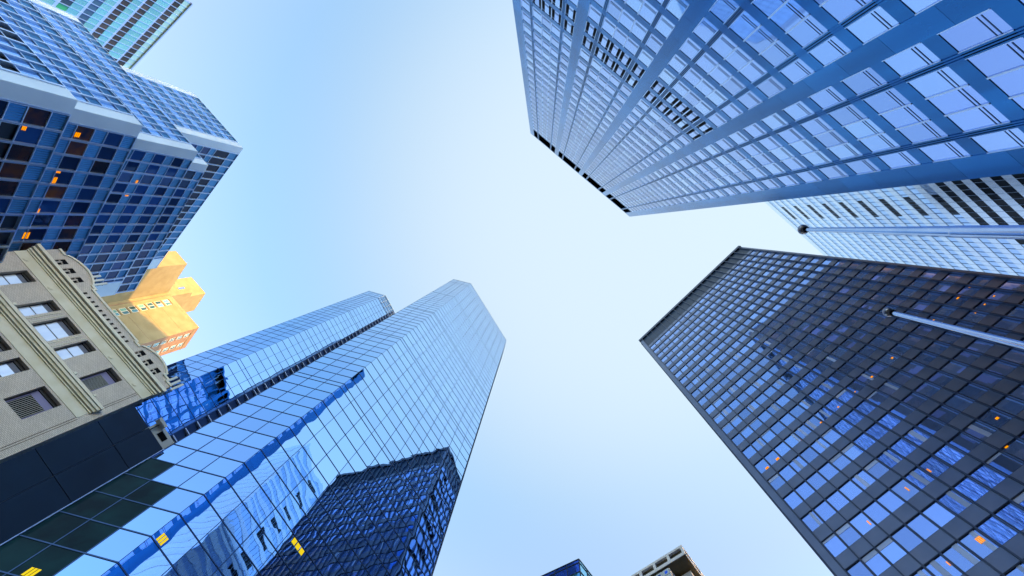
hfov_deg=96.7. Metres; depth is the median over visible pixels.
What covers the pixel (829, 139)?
window
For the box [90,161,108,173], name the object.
window
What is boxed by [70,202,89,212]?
window
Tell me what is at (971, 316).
window
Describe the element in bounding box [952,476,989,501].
window
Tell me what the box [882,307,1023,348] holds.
flagpole
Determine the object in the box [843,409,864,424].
window
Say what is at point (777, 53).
window
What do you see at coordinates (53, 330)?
window
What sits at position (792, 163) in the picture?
window
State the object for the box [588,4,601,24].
window
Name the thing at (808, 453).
window
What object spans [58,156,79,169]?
window
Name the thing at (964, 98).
window
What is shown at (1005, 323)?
window
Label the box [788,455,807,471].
window
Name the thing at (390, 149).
sky
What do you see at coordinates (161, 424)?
floodlight
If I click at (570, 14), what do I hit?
window
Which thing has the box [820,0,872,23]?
window
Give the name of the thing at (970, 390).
window
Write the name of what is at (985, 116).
window
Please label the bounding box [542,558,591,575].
glass building
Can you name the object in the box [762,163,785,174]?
window
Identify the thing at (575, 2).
window
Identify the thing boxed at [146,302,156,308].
window
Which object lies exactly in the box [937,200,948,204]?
window
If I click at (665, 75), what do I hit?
window
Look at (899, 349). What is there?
window
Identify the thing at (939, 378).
window
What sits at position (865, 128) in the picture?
window
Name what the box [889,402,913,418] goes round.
window
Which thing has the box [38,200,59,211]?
window
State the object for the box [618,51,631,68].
window
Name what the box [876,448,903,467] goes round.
window
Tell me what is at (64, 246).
window
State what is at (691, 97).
window
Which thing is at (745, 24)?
window
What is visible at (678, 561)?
concrete building
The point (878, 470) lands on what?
window
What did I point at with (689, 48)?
window
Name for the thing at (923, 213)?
window
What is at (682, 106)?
window
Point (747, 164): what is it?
window
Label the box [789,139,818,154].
window
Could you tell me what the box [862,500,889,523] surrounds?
window
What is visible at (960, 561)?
window
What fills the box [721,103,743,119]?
window
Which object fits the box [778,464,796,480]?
window
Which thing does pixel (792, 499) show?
window
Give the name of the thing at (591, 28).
window
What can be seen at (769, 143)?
window
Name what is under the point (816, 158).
window
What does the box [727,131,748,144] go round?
window
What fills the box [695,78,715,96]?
window
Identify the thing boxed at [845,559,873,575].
window
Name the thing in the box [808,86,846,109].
window
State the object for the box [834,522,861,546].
window
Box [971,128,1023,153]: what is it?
window
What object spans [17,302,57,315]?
window
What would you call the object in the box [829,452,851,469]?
window
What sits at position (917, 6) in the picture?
window
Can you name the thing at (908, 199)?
window
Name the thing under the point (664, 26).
window
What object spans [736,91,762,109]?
window
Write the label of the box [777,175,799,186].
window
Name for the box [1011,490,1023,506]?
window
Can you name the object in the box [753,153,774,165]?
window
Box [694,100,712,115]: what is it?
window
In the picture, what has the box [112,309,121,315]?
window
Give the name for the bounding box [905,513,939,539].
window
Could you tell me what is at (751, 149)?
window
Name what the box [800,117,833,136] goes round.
window
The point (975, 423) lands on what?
window
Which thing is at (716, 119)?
window
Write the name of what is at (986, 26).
window
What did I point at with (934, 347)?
window
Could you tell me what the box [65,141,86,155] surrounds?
window
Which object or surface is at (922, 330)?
window
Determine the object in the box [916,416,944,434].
window
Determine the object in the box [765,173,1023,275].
office tower
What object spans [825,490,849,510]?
window
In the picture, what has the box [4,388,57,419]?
window
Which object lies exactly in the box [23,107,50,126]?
window
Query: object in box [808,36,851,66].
window
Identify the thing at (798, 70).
window
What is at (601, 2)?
window
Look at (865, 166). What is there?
window
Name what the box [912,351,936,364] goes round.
window
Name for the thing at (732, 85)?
window
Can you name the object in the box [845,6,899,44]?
window
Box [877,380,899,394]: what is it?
window
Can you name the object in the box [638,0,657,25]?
window
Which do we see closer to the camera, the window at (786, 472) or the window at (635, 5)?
the window at (635, 5)
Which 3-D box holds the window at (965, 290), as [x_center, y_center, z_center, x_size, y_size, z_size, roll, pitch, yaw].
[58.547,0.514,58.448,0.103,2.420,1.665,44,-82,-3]
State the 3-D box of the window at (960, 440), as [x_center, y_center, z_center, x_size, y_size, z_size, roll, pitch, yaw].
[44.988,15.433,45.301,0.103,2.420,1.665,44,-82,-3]
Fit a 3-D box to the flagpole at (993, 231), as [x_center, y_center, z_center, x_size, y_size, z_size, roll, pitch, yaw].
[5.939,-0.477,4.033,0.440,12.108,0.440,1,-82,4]
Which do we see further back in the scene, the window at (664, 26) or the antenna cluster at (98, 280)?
the antenna cluster at (98, 280)
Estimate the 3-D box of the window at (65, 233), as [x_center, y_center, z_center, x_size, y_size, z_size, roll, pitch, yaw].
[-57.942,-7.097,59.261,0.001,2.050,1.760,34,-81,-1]
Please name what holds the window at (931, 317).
in the office tower at (855, 429)
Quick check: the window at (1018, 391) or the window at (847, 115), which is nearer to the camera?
the window at (847, 115)
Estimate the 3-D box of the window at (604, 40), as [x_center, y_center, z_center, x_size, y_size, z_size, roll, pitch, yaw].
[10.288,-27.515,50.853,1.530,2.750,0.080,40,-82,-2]
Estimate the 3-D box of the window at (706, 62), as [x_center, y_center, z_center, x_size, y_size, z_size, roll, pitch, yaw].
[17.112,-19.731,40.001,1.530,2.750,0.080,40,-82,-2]
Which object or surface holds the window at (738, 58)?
in the office tower at (640, 107)
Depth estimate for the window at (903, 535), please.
42.98 m
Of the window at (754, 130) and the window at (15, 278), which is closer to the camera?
the window at (754, 130)
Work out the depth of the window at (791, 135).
40.29 m
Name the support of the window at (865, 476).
in the office tower at (855, 429)
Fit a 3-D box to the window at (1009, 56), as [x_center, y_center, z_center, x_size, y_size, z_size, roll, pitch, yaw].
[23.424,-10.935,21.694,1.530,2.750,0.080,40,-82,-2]
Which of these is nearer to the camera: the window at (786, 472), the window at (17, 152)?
the window at (17, 152)
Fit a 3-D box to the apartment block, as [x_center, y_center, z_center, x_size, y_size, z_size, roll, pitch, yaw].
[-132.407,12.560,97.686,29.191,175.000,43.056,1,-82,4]
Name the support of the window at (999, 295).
in the office tower at (855, 429)
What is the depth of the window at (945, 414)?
49.06 m
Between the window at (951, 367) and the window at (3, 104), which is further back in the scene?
the window at (951, 367)
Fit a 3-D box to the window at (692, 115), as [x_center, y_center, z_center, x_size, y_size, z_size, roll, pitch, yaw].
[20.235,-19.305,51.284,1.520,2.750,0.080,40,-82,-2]
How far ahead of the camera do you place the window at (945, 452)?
45.63 m
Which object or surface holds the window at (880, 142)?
in the office tower at (640, 107)
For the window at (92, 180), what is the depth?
58.13 m
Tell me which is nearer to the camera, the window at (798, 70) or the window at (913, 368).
the window at (798, 70)
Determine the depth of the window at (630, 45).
47.21 m
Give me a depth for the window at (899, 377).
56.66 m
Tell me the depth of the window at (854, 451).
54.05 m
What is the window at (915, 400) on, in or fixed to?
in the office tower at (855, 429)
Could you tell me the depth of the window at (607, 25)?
47.08 m
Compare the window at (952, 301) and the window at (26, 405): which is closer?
the window at (26, 405)
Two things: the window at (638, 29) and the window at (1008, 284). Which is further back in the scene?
the window at (1008, 284)
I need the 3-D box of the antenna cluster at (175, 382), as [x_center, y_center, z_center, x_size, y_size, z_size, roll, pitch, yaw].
[-44.178,12.552,58.846,0.350,3.014,1.521,-38,-86,8]
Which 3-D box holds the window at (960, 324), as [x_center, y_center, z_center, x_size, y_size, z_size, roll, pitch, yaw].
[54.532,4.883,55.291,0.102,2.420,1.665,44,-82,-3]
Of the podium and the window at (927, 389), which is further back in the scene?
the window at (927, 389)
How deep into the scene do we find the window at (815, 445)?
58.55 m
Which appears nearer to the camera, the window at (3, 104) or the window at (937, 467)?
the window at (3, 104)
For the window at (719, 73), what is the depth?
39.98 m
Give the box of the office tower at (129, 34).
[39,0,192,69]
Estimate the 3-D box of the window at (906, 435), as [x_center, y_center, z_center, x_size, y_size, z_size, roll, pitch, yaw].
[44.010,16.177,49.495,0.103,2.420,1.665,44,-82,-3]
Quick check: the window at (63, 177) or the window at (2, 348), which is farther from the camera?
the window at (63, 177)
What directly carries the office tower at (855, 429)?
on the street
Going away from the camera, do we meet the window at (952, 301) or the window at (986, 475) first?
the window at (986, 475)
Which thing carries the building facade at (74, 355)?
on the street
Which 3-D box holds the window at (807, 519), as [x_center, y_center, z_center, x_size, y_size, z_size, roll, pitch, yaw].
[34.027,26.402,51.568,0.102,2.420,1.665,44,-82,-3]
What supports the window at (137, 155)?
in the stepped tower at (112, 172)
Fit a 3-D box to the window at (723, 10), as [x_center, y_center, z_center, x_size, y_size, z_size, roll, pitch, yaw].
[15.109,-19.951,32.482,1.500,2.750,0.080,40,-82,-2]
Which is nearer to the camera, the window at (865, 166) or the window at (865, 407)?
the window at (865, 166)
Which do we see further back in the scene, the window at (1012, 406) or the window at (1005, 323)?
the window at (1005, 323)
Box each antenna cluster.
[93,275,107,285]
[169,376,183,390]
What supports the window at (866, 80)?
in the office tower at (640, 107)
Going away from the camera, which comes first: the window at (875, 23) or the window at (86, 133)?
the window at (875, 23)
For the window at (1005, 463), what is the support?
in the office tower at (855, 429)
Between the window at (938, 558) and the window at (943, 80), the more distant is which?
the window at (938, 558)
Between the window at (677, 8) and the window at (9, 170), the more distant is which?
the window at (9, 170)
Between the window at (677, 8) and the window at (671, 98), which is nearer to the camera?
the window at (677, 8)
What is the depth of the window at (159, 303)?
157.21 m
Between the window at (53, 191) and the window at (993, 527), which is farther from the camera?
the window at (53, 191)
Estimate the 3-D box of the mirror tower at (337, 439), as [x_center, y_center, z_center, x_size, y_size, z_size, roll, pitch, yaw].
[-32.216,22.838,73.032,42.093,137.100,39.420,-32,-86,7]
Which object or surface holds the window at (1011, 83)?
in the office tower at (640, 107)
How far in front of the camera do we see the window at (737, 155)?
51.51 m
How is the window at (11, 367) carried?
in the building facade at (74, 355)
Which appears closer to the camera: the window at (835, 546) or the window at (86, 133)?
the window at (835, 546)
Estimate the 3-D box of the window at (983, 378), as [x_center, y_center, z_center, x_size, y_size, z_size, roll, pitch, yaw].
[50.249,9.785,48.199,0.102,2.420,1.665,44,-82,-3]
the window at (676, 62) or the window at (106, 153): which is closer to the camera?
the window at (676, 62)
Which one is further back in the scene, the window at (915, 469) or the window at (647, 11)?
the window at (915, 469)
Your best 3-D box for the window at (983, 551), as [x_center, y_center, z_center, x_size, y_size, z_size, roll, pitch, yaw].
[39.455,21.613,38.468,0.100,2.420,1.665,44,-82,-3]
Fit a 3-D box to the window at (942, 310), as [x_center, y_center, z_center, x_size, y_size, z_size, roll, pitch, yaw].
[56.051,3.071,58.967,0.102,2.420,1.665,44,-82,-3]
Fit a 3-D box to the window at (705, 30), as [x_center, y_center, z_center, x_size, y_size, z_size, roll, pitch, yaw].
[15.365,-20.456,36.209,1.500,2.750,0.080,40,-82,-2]
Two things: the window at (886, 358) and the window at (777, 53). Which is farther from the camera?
the window at (886, 358)
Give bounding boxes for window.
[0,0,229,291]
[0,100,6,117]
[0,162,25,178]
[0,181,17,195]
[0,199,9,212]
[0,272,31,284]
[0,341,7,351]
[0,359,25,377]
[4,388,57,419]
[6,144,34,161]
[14,126,41,143]
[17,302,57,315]
[19,243,39,250]
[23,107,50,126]
[24,229,46,239]
[31,215,52,225]
[33,319,77,340]
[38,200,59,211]
[44,186,66,197]
[51,171,72,183]
[53,242,70,251]
[55,342,91,359]
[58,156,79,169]
[58,229,76,238]
[64,216,82,225]
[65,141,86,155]
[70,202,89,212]
[73,126,93,140]
[77,188,95,199]
[80,370,118,391]
[83,175,102,186]
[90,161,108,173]
[97,147,115,159]
[104,132,122,146]
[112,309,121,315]
[119,307,130,314]
[128,306,139,312]
[137,304,148,310]
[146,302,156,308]
[155,301,164,306]
[162,299,171,305]
[521,0,1023,211]
[552,0,562,9]
[565,3,575,22]
[570,0,577,5]
[584,21,596,38]
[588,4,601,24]
[594,0,604,7]
[597,32,610,50]
[601,17,615,36]
[606,0,622,20]
[608,43,621,59]
[612,26,627,46]
[618,9,635,30]
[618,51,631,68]
[624,37,638,55]
[625,0,643,14]
[630,20,647,41]
[637,49,653,67]
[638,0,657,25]
[645,33,663,54]
[650,250,1023,575]
[651,80,665,95]
[654,15,674,38]
[658,68,675,85]
[662,568,669,575]
[663,91,678,106]
[665,0,689,20]
[667,54,687,73]
[673,80,689,97]
[673,100,689,115]
[679,37,701,59]
[682,67,702,86]
[683,90,701,106]
[683,109,700,123]
[692,17,718,43]
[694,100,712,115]
[695,52,718,74]
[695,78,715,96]
[706,89,727,106]
[707,113,726,127]
[708,64,732,84]
[709,0,739,23]
[710,34,737,59]
[720,76,745,95]
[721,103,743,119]
[724,47,752,71]
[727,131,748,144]
[727,150,746,161]
[728,10,760,40]
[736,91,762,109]
[738,60,767,83]
[738,158,757,169]
[742,143,763,156]
[743,25,777,54]
[744,123,766,138]
[751,0,787,17]
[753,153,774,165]
[756,76,785,98]
[757,136,782,150]
[759,40,793,67]
[760,113,787,130]
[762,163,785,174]
[767,473,785,489]
[768,0,809,33]
[769,147,794,160]
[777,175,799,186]
[778,128,805,144]
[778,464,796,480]
[779,58,814,84]
[780,157,806,170]
[783,101,814,121]
[783,490,802,509]
[786,15,827,48]
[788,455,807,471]
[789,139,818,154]
[794,481,814,499]
[796,171,821,182]
[799,446,818,462]
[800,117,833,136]
[800,510,823,531]
[801,150,831,165]
[805,471,827,490]
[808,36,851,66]
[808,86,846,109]
[810,437,829,453]
[813,500,836,520]
[814,130,847,148]
[817,165,848,178]
[817,461,839,480]
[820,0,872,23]
[821,428,841,443]
[821,533,846,557]
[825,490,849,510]
[827,142,862,159]
[828,104,867,126]
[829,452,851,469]
[832,418,852,434]
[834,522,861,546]
[837,479,862,500]
[840,67,887,95]
[840,442,863,459]
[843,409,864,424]
[844,118,883,139]
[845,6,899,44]
[845,159,880,174]
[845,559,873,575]
[848,511,875,535]
[851,469,875,489]
[852,432,875,449]
[854,400,876,414]
[857,132,900,152]
[860,548,891,575]
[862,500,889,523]
[863,458,889,478]
[864,88,911,114]
[864,422,888,439]
[866,390,887,404]
[875,536,907,563]
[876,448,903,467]
[876,489,905,512]
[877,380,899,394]
[877,412,901,428]
[878,352,899,364]
[879,151,920,168]
[880,104,929,129]
[882,42,940,77]
[888,343,909,355]
[889,371,911,384]
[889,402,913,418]
[889,437,917,456]
[889,478,919,500]
[890,524,922,551]
[896,120,947,143]
[899,334,921,345]
[901,0,941,14]
[901,361,923,374]
[901,392,927,407]
[902,427,930,445]
[903,197,912,201]
[904,467,934,488]
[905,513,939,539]
[907,66,968,98]
[910,567,931,575]
[911,325,933,335]
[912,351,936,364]
[914,382,940,396]
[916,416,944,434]
[918,141,970,161]
[918,211,928,215]
[918,455,949,476]
[921,501,955,526]
[924,341,949,354]
[924,554,962,575]
[925,85,989,115]
[926,315,945,321]
[926,371,954,386]
[930,405,959,422]
[932,195,942,199]
[932,444,964,464]
[933,305,957,315]
[936,9,1013,53]
[936,331,961,343]
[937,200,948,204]
[937,488,972,514]
[939,360,967,375]
[941,541,981,572]
[942,205,954,209]
[943,394,973,410]
[944,104,1010,132]
[945,296,968,305]
[947,432,980,452]
[948,210,959,214]
[952,350,981,364]
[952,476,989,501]
[953,321,974,328]
[955,286,980,295]
[957,383,988,399]
[958,528,999,558]
[960,311,987,322]
[962,420,996,440]
[965,37,1023,78]
[965,339,994,352]
[967,276,992,285]
[968,464,1006,488]
[970,371,1002,387]
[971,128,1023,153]
[972,301,999,311]
[976,515,1018,544]
[977,408,1012,427]
[984,328,1007,336]
[984,451,1023,474]
[985,290,1012,300]
[985,360,1017,375]
[987,67,1023,97]
[992,317,1022,329]
[992,396,1023,414]
[993,501,1023,530]
[997,280,1023,289]
[999,348,1023,363]
[1001,438,1023,459]
[1003,561,1023,575]
[1005,306,1023,318]
[1007,384,1023,399]
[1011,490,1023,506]
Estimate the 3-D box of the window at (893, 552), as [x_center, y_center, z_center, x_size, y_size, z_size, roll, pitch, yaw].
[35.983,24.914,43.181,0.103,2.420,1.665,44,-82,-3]
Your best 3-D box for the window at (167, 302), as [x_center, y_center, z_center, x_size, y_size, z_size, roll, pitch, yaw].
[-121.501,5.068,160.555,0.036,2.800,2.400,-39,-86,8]
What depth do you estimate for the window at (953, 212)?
87.95 m
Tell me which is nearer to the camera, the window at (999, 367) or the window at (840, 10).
the window at (840, 10)
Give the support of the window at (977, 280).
in the office tower at (855, 429)
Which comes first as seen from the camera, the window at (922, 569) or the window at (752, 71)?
the window at (752, 71)
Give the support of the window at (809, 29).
in the office tower at (640, 107)
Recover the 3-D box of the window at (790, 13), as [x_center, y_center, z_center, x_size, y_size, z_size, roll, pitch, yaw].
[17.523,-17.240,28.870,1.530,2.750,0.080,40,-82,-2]
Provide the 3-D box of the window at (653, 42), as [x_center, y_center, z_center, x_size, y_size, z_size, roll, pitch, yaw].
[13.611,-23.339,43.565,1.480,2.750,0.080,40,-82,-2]
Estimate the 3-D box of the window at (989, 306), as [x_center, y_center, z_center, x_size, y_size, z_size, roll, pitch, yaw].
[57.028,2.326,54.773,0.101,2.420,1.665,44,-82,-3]
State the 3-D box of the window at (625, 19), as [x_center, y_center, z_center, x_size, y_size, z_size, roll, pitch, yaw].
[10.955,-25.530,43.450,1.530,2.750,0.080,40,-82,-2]
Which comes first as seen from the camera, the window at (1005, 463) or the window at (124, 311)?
the window at (1005, 463)
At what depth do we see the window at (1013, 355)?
47.92 m
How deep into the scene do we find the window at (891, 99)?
29.07 m
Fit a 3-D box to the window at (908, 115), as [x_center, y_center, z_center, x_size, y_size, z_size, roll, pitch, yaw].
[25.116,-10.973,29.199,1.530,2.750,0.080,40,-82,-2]
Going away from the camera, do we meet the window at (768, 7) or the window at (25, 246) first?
the window at (768, 7)
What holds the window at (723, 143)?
in the office tower at (640, 107)
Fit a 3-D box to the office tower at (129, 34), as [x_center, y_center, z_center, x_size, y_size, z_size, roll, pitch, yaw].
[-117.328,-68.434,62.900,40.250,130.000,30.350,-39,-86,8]
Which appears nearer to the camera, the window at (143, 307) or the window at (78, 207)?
the window at (78, 207)
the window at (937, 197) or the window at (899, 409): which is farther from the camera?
the window at (937, 197)
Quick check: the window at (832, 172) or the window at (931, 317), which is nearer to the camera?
the window at (832, 172)
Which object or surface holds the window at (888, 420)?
in the office tower at (855, 429)
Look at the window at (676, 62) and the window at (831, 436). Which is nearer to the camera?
the window at (676, 62)
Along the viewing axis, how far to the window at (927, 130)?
29.18 m
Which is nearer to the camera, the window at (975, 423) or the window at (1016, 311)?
the window at (975, 423)
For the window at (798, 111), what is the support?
in the office tower at (640, 107)
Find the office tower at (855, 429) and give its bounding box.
[639,246,1023,575]
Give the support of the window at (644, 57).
in the office tower at (640, 107)
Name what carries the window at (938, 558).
in the office tower at (855, 429)
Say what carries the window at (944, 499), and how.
in the office tower at (855, 429)
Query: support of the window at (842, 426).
in the office tower at (855, 429)
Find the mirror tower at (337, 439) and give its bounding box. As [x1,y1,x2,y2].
[0,279,505,575]
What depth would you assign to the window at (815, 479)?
55.08 m
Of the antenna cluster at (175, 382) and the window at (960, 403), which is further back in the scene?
the antenna cluster at (175, 382)
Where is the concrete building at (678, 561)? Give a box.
[631,545,703,575]
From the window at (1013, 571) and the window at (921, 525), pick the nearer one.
the window at (1013, 571)
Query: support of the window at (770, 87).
in the office tower at (640, 107)
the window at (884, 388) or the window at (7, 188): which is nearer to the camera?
the window at (7, 188)
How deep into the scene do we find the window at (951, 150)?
29.24 m
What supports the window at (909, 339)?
in the office tower at (855, 429)
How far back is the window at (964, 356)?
51.93 m
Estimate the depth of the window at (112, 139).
57.19 m
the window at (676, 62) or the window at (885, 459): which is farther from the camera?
the window at (885, 459)
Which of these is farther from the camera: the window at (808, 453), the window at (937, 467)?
the window at (808, 453)
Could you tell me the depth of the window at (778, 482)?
59.32 m
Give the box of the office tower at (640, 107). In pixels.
[512,0,1023,216]
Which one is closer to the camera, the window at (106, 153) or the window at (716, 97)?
the window at (716, 97)
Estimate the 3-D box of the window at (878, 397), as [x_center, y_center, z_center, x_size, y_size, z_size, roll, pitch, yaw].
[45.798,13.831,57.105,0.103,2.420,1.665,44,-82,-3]
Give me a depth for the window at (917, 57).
25.28 m
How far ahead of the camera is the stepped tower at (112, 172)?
59.20 m
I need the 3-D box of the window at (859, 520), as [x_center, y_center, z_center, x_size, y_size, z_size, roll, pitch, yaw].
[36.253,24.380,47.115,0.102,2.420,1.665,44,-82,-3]
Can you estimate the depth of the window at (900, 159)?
32.98 m
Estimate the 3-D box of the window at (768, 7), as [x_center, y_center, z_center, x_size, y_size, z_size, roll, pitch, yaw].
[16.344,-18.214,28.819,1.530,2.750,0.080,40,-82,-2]
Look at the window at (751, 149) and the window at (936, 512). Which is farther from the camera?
the window at (751, 149)
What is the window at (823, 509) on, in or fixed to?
in the office tower at (855, 429)
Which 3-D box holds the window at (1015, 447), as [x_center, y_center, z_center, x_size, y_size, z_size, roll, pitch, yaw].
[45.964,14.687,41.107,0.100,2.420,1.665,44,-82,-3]
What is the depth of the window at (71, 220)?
59.00 m
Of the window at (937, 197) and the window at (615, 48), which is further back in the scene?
the window at (937, 197)
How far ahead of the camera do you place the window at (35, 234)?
55.69 m
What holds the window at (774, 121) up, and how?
in the office tower at (640, 107)
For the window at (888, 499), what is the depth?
46.68 m
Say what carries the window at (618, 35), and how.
in the office tower at (640, 107)
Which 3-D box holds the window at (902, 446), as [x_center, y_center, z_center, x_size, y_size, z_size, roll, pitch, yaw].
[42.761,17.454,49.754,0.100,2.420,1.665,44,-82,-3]
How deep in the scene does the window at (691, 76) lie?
43.68 m
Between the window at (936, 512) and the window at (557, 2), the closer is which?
the window at (936, 512)
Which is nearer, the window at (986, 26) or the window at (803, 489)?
the window at (986, 26)
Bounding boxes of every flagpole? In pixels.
[797,225,1023,238]
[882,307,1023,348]
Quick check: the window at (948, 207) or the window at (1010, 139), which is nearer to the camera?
the window at (1010, 139)
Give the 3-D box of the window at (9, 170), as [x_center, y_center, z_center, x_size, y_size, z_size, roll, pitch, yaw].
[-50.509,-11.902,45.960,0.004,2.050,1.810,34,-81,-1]
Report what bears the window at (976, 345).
in the office tower at (855, 429)
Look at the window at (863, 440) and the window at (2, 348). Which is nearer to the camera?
the window at (2, 348)
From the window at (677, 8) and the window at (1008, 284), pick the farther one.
the window at (1008, 284)
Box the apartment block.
[101,251,205,355]
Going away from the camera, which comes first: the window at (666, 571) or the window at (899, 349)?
the window at (899, 349)
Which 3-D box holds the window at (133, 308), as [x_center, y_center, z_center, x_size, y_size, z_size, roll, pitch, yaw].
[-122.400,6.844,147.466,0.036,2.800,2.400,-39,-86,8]
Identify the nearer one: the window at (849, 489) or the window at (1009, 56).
the window at (1009, 56)
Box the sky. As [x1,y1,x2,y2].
[132,0,833,575]
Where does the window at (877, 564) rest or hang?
in the office tower at (855, 429)
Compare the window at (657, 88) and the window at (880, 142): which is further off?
the window at (657, 88)
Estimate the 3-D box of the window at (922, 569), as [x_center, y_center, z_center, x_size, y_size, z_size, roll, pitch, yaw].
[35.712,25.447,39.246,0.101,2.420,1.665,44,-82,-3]
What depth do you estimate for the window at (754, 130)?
43.95 m
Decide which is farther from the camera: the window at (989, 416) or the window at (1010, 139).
the window at (989, 416)
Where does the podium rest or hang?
on the street
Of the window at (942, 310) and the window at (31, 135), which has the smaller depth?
the window at (31, 135)
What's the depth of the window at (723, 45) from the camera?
36.21 m
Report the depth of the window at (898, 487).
46.41 m
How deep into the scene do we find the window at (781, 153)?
44.08 m
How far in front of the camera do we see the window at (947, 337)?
55.60 m
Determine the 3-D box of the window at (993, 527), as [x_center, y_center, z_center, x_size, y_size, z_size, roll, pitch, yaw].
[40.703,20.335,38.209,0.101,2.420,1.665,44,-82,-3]
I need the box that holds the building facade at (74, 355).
[0,244,171,463]
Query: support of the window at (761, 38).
in the office tower at (640, 107)
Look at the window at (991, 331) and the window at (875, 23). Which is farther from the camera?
the window at (991, 331)
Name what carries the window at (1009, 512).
in the office tower at (855, 429)
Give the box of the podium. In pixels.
[0,405,173,545]
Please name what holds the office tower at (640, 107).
on the street
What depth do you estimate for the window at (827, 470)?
54.84 m
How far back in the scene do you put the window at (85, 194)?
58.42 m
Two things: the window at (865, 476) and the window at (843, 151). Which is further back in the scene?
the window at (865, 476)
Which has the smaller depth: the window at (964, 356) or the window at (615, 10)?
the window at (615, 10)
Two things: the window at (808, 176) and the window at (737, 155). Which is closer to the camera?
the window at (808, 176)
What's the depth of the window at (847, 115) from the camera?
32.81 m
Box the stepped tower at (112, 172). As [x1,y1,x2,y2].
[0,0,242,296]
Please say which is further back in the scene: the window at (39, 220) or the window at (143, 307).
the window at (143, 307)
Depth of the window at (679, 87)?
47.41 m
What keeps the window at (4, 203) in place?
in the stepped tower at (112, 172)
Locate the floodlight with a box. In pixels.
[150,417,167,429]

